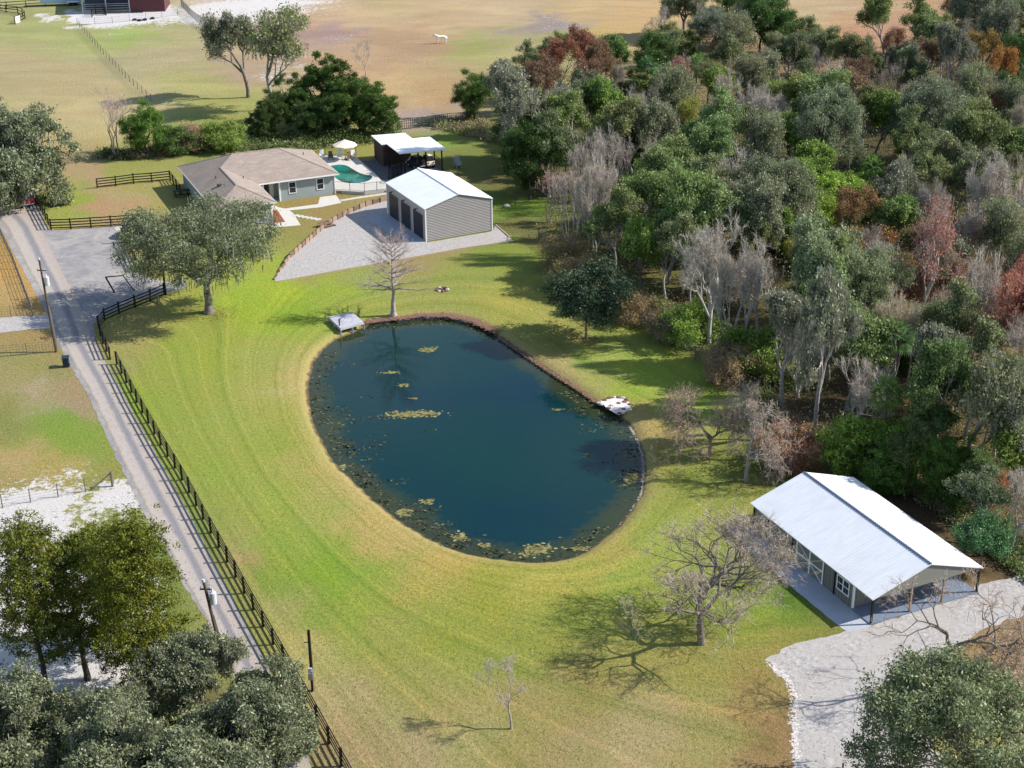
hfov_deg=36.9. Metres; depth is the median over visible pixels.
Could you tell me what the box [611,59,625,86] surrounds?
leafless tree
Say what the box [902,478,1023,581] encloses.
barn back brush
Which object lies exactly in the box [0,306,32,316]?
wire fence
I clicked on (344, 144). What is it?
patio umbrella
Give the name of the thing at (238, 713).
live oak
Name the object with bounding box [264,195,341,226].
walkway
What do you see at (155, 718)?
bottom undergrowth
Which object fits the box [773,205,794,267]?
broadleaf tree
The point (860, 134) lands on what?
leafless tree
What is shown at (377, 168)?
dark paved yard
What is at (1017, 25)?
thin stemmed tree
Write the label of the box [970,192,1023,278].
live oak
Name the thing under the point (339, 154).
lounge chair
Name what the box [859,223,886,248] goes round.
leafless tree
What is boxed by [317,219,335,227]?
timber steps
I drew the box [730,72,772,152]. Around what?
leafless tree
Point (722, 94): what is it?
laurel oak
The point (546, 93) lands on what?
leafless tree
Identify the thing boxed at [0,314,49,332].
side driveway
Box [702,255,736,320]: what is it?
laurel oak
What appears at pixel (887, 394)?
cabbage palm
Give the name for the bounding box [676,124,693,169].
evergreen tree
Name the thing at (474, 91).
evergreen tree
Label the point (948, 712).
live oak
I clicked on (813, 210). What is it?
thin stemmed tree
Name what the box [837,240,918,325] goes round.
live oak
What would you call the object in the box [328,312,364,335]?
wooden dock
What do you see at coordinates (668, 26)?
laurel oak
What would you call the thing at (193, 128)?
dry shrub
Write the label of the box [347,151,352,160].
lounge chair
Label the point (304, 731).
live oak
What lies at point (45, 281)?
utility pole
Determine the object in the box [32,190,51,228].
board fence
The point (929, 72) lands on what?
laurel oak
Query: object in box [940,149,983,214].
laurel oak
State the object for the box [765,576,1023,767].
gravel driveway
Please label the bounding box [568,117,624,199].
thin stemmed tree
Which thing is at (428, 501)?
algae mat
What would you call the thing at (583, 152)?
thin stemmed tree
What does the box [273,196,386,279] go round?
timber wall
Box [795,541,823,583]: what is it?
barn door
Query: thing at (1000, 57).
rust leaved tree
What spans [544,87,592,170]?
laurel oak
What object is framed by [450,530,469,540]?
algae mat
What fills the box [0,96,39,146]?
live oak
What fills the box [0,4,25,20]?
paddock fence
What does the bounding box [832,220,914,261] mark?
dry shrub
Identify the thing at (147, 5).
red barn
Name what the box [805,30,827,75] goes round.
half bare tree
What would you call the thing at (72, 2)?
horse trailer
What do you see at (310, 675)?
service pole
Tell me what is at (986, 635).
leafless tree
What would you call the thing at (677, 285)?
undergrowth
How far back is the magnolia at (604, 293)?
155.19 m
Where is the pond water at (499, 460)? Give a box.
[308,317,642,562]
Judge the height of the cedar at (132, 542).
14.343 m
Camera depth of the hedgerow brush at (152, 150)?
221.82 m
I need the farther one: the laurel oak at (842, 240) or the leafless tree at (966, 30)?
the leafless tree at (966, 30)
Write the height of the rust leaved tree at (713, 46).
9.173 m
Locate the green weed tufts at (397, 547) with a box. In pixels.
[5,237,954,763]
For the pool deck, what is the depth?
209.09 m
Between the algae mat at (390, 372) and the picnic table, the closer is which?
the algae mat at (390, 372)
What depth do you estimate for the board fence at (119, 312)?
166.28 m
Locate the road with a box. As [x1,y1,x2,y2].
[0,184,310,767]
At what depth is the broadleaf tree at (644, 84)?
236.94 m
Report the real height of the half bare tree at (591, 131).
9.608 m
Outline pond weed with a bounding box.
[309,318,641,561]
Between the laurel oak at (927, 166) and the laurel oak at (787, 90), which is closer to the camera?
the laurel oak at (927, 166)
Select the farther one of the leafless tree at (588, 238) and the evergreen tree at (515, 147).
the evergreen tree at (515, 147)
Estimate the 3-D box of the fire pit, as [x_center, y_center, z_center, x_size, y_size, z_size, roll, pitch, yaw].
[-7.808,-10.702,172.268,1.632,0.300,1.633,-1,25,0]
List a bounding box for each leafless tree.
[93,85,137,154]
[533,164,568,223]
[542,79,557,107]
[567,171,582,223]
[574,147,619,254]
[575,178,605,239]
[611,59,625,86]
[615,492,821,654]
[623,202,648,227]
[626,83,649,110]
[639,4,670,53]
[643,136,661,154]
[647,380,757,468]
[648,86,659,103]
[648,99,680,140]
[657,126,677,141]
[671,200,749,345]
[674,54,694,86]
[694,224,715,280]
[696,1,717,49]
[696,95,725,115]
[707,235,766,333]
[713,68,734,110]
[713,139,751,237]
[713,378,760,460]
[723,233,775,332]
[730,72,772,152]
[731,2,743,15]
[734,56,751,115]
[743,396,803,486]
[747,92,786,159]
[747,149,784,162]
[750,80,789,117]
[781,306,813,397]
[796,43,826,74]
[820,59,843,84]
[832,349,894,436]
[839,121,865,147]
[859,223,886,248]
[861,235,904,274]
[865,558,1023,699]
[867,57,906,124]
[872,282,923,399]
[898,77,922,117]
[898,152,922,196]
[898,335,920,398]
[912,176,955,226]
[918,180,954,221]
[919,280,953,306]
[934,257,979,301]
[946,19,974,85]
[950,199,989,277]
[961,246,1005,336]
[962,148,1014,268]
[965,187,1007,245]
[995,168,1023,269]
[1000,314,1023,355]
[1007,467,1023,547]
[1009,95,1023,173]
[1012,178,1023,201]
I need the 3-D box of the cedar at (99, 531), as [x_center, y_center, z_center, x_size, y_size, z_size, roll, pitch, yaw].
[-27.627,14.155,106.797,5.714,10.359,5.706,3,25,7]
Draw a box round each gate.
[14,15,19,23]
[105,275,134,292]
[388,163,401,178]
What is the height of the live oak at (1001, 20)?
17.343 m
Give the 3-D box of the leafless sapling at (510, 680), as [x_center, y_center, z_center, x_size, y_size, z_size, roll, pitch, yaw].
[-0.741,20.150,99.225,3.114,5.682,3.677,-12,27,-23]
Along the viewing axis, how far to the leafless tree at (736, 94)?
237.56 m
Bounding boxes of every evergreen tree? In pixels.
[116,97,171,155]
[242,99,281,136]
[251,87,292,127]
[271,72,315,129]
[288,100,324,134]
[296,50,347,113]
[309,85,356,134]
[319,58,365,128]
[322,75,381,130]
[358,81,401,134]
[447,67,498,118]
[488,87,548,143]
[490,116,573,199]
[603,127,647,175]
[613,67,649,99]
[630,27,678,86]
[655,86,682,132]
[666,29,702,79]
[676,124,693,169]
[697,0,753,33]
[734,0,790,53]
[759,7,806,42]
[860,418,926,495]
[888,323,921,372]
[914,431,980,492]
[914,432,969,516]
[990,69,1023,127]
[991,30,1023,82]
[995,0,1023,34]
[1016,23,1023,39]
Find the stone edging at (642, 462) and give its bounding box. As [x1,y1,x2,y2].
[619,426,644,524]
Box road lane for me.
[0,204,307,767]
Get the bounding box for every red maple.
[668,54,690,72]
[899,190,970,306]
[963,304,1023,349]
[980,267,1023,332]
[990,249,1023,313]
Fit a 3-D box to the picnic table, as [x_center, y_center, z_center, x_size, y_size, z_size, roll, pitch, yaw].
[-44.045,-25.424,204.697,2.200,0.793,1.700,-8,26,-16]
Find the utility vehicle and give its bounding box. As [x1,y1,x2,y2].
[406,154,424,169]
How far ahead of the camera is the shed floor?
215.46 m
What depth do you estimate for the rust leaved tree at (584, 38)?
243.27 m
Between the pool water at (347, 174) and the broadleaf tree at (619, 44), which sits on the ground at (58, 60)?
the broadleaf tree at (619, 44)
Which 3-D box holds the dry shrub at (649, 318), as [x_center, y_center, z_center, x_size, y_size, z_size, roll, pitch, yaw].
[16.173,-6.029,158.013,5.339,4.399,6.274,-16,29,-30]
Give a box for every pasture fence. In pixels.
[76,9,177,23]
[77,23,150,98]
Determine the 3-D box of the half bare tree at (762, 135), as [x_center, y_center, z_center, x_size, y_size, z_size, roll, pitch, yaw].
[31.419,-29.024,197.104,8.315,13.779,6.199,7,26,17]
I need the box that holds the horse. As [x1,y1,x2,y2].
[432,34,447,43]
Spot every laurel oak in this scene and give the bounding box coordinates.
[510,38,541,72]
[529,107,583,196]
[536,35,568,55]
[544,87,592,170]
[553,30,568,50]
[577,183,647,269]
[597,91,641,172]
[616,164,675,266]
[635,132,701,186]
[639,216,685,299]
[652,156,714,284]
[654,27,691,61]
[656,18,680,32]
[657,209,723,303]
[678,82,748,144]
[683,108,739,171]
[686,149,740,195]
[693,176,747,290]
[701,30,746,66]
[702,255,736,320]
[736,211,781,262]
[766,70,812,159]
[769,31,814,108]
[781,58,816,80]
[782,282,798,292]
[786,63,854,170]
[791,246,859,379]
[792,14,825,55]
[812,24,841,66]
[825,30,870,68]
[829,300,901,410]
[831,231,870,326]
[847,33,885,71]
[853,0,895,51]
[853,82,877,147]
[884,415,925,495]
[889,46,931,83]
[896,100,939,163]
[898,0,940,61]
[898,217,954,284]
[901,332,978,437]
[903,384,964,465]
[904,275,989,405]
[908,138,954,188]
[910,10,951,66]
[914,234,976,301]
[917,70,941,125]
[919,246,971,299]
[937,13,960,73]
[939,95,1014,195]
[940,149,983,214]
[941,463,1014,519]
[958,443,1007,479]
[962,315,1009,439]
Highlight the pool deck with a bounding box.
[323,156,385,194]
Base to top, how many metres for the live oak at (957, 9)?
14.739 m
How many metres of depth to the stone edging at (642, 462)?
134.18 m
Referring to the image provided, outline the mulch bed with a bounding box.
[272,210,284,222]
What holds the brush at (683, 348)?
on the ground at (58, 60)
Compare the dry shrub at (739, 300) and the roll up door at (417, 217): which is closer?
the dry shrub at (739, 300)
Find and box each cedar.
[0,507,88,699]
[24,522,125,681]
[75,511,143,645]
[77,499,203,698]
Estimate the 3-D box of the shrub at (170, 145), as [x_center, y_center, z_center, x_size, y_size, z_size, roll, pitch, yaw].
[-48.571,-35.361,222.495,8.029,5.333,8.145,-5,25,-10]
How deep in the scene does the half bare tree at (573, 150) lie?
207.58 m
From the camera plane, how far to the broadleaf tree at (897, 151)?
203.97 m
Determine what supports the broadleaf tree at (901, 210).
on the ground at (58, 60)
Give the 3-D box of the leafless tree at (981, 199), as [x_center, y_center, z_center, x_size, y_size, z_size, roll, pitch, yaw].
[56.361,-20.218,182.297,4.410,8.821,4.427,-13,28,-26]
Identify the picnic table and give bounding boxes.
[172,189,189,197]
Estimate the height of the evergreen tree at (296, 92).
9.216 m
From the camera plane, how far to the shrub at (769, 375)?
147.10 m
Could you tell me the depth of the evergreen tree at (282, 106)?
231.39 m
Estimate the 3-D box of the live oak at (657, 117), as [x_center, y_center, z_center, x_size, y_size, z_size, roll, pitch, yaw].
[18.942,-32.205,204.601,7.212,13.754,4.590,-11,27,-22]
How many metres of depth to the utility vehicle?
214.65 m
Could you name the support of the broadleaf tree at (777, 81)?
on the ground at (58, 60)
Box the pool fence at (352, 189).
[315,147,388,190]
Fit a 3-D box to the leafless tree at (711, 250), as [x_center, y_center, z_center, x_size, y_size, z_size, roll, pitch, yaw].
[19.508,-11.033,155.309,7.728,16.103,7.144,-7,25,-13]
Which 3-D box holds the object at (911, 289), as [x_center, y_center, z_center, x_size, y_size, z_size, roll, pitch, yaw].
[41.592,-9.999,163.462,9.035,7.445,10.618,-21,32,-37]
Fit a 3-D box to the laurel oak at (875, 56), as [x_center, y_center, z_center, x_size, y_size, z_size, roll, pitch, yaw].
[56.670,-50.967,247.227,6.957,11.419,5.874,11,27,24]
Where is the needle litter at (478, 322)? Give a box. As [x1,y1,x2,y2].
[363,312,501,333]
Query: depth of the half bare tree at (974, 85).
211.58 m
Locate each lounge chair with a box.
[328,151,332,159]
[337,150,342,158]
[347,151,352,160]
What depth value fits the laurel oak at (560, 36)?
266.97 m
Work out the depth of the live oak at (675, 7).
287.64 m
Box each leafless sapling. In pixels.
[351,38,373,76]
[472,653,527,729]
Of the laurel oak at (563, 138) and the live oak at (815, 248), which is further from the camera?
the laurel oak at (563, 138)
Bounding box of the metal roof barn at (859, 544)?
[750,471,982,624]
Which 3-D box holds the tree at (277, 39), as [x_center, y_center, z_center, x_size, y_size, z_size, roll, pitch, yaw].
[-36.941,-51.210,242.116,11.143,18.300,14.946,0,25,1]
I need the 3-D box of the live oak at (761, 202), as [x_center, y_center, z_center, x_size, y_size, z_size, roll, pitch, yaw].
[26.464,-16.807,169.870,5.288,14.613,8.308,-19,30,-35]
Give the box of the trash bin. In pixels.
[61,355,69,367]
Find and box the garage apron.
[367,214,425,243]
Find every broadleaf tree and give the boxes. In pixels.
[583,73,624,118]
[589,107,633,176]
[601,32,631,83]
[618,158,647,212]
[618,215,663,288]
[629,74,654,103]
[674,92,704,125]
[699,62,738,100]
[760,78,788,103]
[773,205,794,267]
[775,109,812,161]
[780,154,819,195]
[782,235,800,280]
[790,137,838,175]
[808,168,849,195]
[863,179,887,235]
[864,85,919,161]
[870,191,923,252]
[889,129,914,158]
[934,186,957,214]
[987,418,1023,480]
[992,124,1023,171]
[997,170,1021,194]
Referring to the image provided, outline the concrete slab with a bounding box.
[730,526,871,631]
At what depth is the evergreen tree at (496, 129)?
214.39 m
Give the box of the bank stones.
[498,336,598,404]
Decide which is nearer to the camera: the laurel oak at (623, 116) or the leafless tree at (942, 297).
the leafless tree at (942, 297)
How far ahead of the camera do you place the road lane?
139.90 m
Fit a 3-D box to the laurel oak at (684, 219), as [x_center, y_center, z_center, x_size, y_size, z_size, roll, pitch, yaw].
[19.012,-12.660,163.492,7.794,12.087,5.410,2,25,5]
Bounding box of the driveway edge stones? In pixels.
[765,662,803,767]
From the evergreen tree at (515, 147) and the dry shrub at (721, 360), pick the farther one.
the evergreen tree at (515, 147)
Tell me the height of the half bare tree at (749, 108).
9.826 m
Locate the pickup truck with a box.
[18,192,34,205]
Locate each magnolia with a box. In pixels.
[534,254,639,338]
[948,507,1019,565]
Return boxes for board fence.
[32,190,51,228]
[49,213,150,229]
[96,170,170,187]
[96,283,164,359]
[114,351,351,767]
[169,171,180,193]
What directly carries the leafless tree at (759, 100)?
on the ground at (58, 60)
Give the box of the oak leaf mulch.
[189,303,774,496]
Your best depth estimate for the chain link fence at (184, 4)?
314.36 m
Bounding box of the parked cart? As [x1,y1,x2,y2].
[423,154,434,167]
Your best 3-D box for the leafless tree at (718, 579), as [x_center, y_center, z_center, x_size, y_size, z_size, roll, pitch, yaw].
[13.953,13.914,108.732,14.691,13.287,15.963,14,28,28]
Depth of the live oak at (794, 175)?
177.34 m
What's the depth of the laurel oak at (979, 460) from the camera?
121.95 m
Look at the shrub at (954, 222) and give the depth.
183.34 m
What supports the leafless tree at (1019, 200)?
on the ground at (58, 60)
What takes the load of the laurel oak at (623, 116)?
on the ground at (58, 60)
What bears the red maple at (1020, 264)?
on the ground at (58, 60)
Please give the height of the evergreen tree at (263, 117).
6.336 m
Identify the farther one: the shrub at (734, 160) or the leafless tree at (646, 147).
the shrub at (734, 160)
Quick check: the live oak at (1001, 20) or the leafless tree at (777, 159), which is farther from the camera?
the live oak at (1001, 20)
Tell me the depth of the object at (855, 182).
192.54 m
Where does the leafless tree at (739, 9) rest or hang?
on the ground at (58, 60)
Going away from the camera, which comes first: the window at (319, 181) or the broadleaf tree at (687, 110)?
the window at (319, 181)
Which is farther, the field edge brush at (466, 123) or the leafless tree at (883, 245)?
the field edge brush at (466, 123)
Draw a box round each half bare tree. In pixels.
[560,125,585,176]
[582,123,613,169]
[648,56,702,146]
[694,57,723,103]
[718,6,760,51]
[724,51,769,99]
[731,101,788,179]
[737,101,754,164]
[748,67,769,97]
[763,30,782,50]
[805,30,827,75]
[898,293,926,386]
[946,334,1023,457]
[953,57,998,111]
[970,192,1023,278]
[987,71,1023,127]
[998,223,1023,271]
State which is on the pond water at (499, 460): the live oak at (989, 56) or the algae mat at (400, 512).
the algae mat at (400, 512)
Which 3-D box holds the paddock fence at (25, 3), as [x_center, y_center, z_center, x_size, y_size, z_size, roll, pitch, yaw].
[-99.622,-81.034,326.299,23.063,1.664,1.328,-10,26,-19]
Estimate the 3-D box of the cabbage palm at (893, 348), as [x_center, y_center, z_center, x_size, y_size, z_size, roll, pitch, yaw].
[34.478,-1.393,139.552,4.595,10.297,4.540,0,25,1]
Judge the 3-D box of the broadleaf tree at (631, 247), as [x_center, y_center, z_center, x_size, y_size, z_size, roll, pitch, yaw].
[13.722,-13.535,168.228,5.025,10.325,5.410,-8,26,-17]
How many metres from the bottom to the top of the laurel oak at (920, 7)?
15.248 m
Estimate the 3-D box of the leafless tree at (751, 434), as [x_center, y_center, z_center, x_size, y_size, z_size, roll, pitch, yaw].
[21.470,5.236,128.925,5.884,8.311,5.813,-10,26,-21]
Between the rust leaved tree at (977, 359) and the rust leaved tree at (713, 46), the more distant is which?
the rust leaved tree at (713, 46)
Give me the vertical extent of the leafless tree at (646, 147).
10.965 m
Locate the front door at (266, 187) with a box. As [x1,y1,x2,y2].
[264,184,268,193]
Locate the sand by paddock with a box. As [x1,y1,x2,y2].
[66,11,173,23]
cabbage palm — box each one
[638,55,657,100]
[688,53,707,98]
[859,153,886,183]
[865,375,905,425]
[875,315,916,406]
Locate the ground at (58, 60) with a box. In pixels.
[0,0,1023,767]
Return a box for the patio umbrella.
[332,139,356,159]
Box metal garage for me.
[385,168,492,241]
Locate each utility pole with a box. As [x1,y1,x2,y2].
[37,258,57,351]
[200,579,220,641]
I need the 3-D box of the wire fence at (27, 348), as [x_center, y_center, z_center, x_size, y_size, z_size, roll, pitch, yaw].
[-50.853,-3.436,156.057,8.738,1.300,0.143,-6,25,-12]
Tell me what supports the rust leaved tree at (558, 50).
on the ground at (58, 60)
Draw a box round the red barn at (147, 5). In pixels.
[81,0,169,13]
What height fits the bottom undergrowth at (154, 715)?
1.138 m
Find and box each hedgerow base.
[252,128,401,146]
[253,122,403,149]
[254,125,396,149]
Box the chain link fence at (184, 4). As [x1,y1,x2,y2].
[180,0,208,24]
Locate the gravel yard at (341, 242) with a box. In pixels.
[275,201,513,280]
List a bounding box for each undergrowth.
[13,686,196,756]
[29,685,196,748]
[34,696,194,746]
[524,47,999,530]
[526,29,1023,558]
[533,29,1023,336]
[536,10,1023,548]
[538,4,1023,370]
[541,13,1023,550]
[542,18,1023,507]
[561,0,1023,561]
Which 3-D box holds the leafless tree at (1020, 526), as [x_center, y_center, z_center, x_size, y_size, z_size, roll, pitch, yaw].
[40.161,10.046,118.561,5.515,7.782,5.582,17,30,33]
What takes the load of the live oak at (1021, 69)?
on the ground at (58, 60)
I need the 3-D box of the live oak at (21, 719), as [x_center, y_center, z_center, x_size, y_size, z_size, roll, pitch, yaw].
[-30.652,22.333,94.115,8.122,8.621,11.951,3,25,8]
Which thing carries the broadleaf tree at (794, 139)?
on the ground at (58, 60)
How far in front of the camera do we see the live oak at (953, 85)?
210.71 m
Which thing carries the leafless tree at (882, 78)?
on the ground at (58, 60)
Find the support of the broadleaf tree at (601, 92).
on the ground at (58, 60)
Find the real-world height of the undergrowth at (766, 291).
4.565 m
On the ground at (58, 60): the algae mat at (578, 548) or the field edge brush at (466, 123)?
the field edge brush at (466, 123)
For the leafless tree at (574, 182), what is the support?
on the ground at (58, 60)
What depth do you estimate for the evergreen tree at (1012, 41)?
238.13 m
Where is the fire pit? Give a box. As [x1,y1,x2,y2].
[435,286,449,291]
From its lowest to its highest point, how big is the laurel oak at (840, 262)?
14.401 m
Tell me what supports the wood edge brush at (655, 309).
on the ground at (58, 60)
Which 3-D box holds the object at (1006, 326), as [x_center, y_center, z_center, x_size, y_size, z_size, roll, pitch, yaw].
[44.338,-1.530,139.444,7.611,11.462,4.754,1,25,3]
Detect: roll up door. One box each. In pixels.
[389,192,398,221]
[401,201,410,229]
[413,209,423,239]
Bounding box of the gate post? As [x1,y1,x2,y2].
[162,269,166,294]
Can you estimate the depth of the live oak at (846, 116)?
200.22 m
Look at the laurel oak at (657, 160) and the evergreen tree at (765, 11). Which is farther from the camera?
the evergreen tree at (765, 11)
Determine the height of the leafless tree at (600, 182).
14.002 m
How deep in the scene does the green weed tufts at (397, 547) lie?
115.80 m
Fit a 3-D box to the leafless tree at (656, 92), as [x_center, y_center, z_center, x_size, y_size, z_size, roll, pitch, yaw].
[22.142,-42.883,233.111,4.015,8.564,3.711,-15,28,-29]
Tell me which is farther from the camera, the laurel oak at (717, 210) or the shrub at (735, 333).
the laurel oak at (717, 210)
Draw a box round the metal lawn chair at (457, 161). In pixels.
[454,156,461,167]
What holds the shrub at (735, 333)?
on the ground at (58, 60)
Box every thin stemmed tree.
[549,167,594,245]
[564,141,594,184]
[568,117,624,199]
[605,136,638,185]
[764,259,785,315]
[792,201,815,222]
[993,71,1002,84]
[1008,149,1023,200]
[1012,16,1023,32]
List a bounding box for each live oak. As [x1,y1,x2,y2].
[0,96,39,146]
[0,101,89,217]
[0,656,79,767]
[53,677,163,764]
[57,697,275,767]
[107,184,285,314]
[120,675,300,767]
[122,620,251,715]
[196,7,259,97]
[208,650,321,767]
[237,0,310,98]
[481,56,529,94]
[486,62,542,156]
[533,84,583,163]
[569,66,600,130]
[631,94,680,148]
[657,0,710,29]
[685,5,752,51]
[715,149,826,252]
[720,176,743,256]
[721,169,789,269]
[744,46,782,83]
[761,285,841,410]
[786,202,836,351]
[788,81,870,175]
[788,235,802,263]
[790,262,867,436]
[822,220,864,255]
[834,639,1023,767]
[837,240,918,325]
[867,157,927,243]
[883,74,981,145]
[884,38,921,91]
[895,77,919,91]
[910,319,984,438]
[926,126,981,211]
[934,20,980,86]
[935,77,967,124]
[936,112,990,190]
[941,0,1019,32]
[953,146,1016,219]
[977,0,1022,82]
[980,32,1006,63]
[984,381,1023,492]
[1003,65,1023,80]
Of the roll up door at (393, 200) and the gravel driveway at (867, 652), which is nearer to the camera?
the gravel driveway at (867, 652)
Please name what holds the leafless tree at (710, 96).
on the ground at (58, 60)
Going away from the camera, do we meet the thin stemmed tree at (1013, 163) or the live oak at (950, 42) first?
the thin stemmed tree at (1013, 163)
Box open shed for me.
[371,133,446,173]
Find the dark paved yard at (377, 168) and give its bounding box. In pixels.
[361,160,389,181]
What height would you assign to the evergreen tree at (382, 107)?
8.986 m
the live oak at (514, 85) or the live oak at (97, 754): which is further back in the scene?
the live oak at (514, 85)
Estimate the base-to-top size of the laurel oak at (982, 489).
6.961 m
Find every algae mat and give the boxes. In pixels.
[376,371,399,373]
[381,409,450,418]
[393,383,409,386]
[395,507,414,516]
[418,347,436,351]
[419,499,434,504]
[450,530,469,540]
[477,543,489,547]
[514,542,557,557]
[561,546,590,550]
[622,473,641,485]
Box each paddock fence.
[0,0,84,8]
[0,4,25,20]
[91,6,106,16]
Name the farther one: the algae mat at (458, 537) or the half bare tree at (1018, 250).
the half bare tree at (1018, 250)
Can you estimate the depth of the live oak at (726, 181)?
178.19 m
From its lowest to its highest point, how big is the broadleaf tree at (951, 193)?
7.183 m
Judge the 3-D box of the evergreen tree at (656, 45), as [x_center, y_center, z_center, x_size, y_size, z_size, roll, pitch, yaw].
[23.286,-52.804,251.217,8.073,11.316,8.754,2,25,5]
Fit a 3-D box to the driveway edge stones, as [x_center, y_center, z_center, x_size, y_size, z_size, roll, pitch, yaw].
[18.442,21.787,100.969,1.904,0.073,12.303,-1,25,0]
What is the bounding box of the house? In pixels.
[177,148,338,226]
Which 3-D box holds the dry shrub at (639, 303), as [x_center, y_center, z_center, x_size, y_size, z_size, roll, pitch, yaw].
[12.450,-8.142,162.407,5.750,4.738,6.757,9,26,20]
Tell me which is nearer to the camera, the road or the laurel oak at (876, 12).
the road
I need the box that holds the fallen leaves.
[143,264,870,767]
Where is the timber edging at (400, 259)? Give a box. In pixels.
[275,224,509,281]
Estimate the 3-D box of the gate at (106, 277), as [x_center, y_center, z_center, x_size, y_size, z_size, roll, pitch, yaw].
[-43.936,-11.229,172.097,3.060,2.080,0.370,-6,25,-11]
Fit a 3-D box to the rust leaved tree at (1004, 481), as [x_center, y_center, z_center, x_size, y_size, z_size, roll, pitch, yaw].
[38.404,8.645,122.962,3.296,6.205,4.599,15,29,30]
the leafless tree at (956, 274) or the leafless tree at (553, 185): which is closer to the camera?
the leafless tree at (956, 274)
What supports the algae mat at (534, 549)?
on the pond water at (499, 460)
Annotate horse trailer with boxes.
[40,0,83,5]
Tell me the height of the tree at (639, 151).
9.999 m
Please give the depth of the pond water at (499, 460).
139.11 m
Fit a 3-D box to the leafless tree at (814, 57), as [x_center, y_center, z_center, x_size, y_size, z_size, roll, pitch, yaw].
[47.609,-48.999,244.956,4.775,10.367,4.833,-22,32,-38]
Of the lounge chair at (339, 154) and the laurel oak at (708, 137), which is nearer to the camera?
the laurel oak at (708, 137)
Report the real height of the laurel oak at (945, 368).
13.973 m
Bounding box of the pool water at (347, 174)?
[331,165,371,182]
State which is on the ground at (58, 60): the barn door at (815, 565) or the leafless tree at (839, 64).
the leafless tree at (839, 64)
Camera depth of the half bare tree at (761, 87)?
234.68 m
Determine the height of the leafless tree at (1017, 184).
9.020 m
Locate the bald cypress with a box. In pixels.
[357,224,436,320]
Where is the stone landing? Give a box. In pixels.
[603,398,629,414]
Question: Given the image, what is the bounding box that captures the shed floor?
[384,160,440,177]
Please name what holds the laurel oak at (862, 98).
on the ground at (58, 60)
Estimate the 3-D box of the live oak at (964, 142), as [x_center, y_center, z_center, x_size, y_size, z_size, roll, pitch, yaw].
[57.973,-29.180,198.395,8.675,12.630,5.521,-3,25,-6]
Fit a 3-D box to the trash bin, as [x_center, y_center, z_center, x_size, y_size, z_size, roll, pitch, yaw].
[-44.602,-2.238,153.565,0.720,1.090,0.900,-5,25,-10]
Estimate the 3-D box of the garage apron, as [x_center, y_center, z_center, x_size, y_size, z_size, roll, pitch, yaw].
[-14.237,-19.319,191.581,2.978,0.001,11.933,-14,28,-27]
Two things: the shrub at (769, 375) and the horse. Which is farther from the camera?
the horse
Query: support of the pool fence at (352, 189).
on the pool deck
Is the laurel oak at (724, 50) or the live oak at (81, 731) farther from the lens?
the laurel oak at (724, 50)
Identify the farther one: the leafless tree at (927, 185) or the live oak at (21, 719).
the leafless tree at (927, 185)
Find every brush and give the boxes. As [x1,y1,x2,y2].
[90,138,258,159]
[92,138,258,159]
[108,142,209,160]
[412,116,485,130]
[417,115,498,140]
[436,119,499,144]
[460,126,499,143]
[538,229,791,444]
[543,233,779,399]
[544,232,790,411]
[560,231,802,436]
[700,352,803,436]
[851,449,1023,568]
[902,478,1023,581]
[943,510,1023,580]
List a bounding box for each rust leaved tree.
[522,54,566,105]
[537,32,589,88]
[563,20,601,65]
[566,56,607,140]
[584,36,614,69]
[594,52,623,77]
[708,37,725,62]
[830,181,885,227]
[841,64,876,97]
[843,52,877,87]
[880,25,907,90]
[910,35,944,69]
[938,0,965,22]
[962,27,1005,70]
[966,342,1023,456]
[975,455,1010,511]
[982,81,1007,113]
[986,44,1021,86]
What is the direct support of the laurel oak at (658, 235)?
on the ground at (58, 60)
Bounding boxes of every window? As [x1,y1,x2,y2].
[288,181,296,193]
[316,178,323,189]
[763,515,771,533]
[836,573,849,597]
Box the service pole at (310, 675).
[304,629,314,691]
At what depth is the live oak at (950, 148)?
191.09 m
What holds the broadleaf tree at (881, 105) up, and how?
on the ground at (58, 60)
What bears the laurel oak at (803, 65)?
on the ground at (58, 60)
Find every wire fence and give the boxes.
[0,228,31,309]
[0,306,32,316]
[0,340,55,355]
[0,471,113,507]
[397,111,486,128]
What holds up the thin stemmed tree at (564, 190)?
on the ground at (58, 60)
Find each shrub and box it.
[150,123,200,157]
[176,121,207,153]
[196,118,248,152]
[535,227,597,268]
[537,245,604,290]
[611,285,660,329]
[640,304,692,345]
[649,291,727,351]
[693,52,727,77]
[698,333,763,391]
[701,323,797,376]
[718,154,746,172]
[721,279,759,305]
[748,416,841,476]
[751,342,816,390]
[761,205,819,254]
[776,201,835,244]
[788,183,862,227]
[789,214,865,260]
[813,408,918,481]
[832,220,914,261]
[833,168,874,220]
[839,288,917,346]
[861,194,931,238]
[870,53,898,78]
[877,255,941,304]
[929,211,967,236]
[939,61,962,78]
[953,232,981,259]

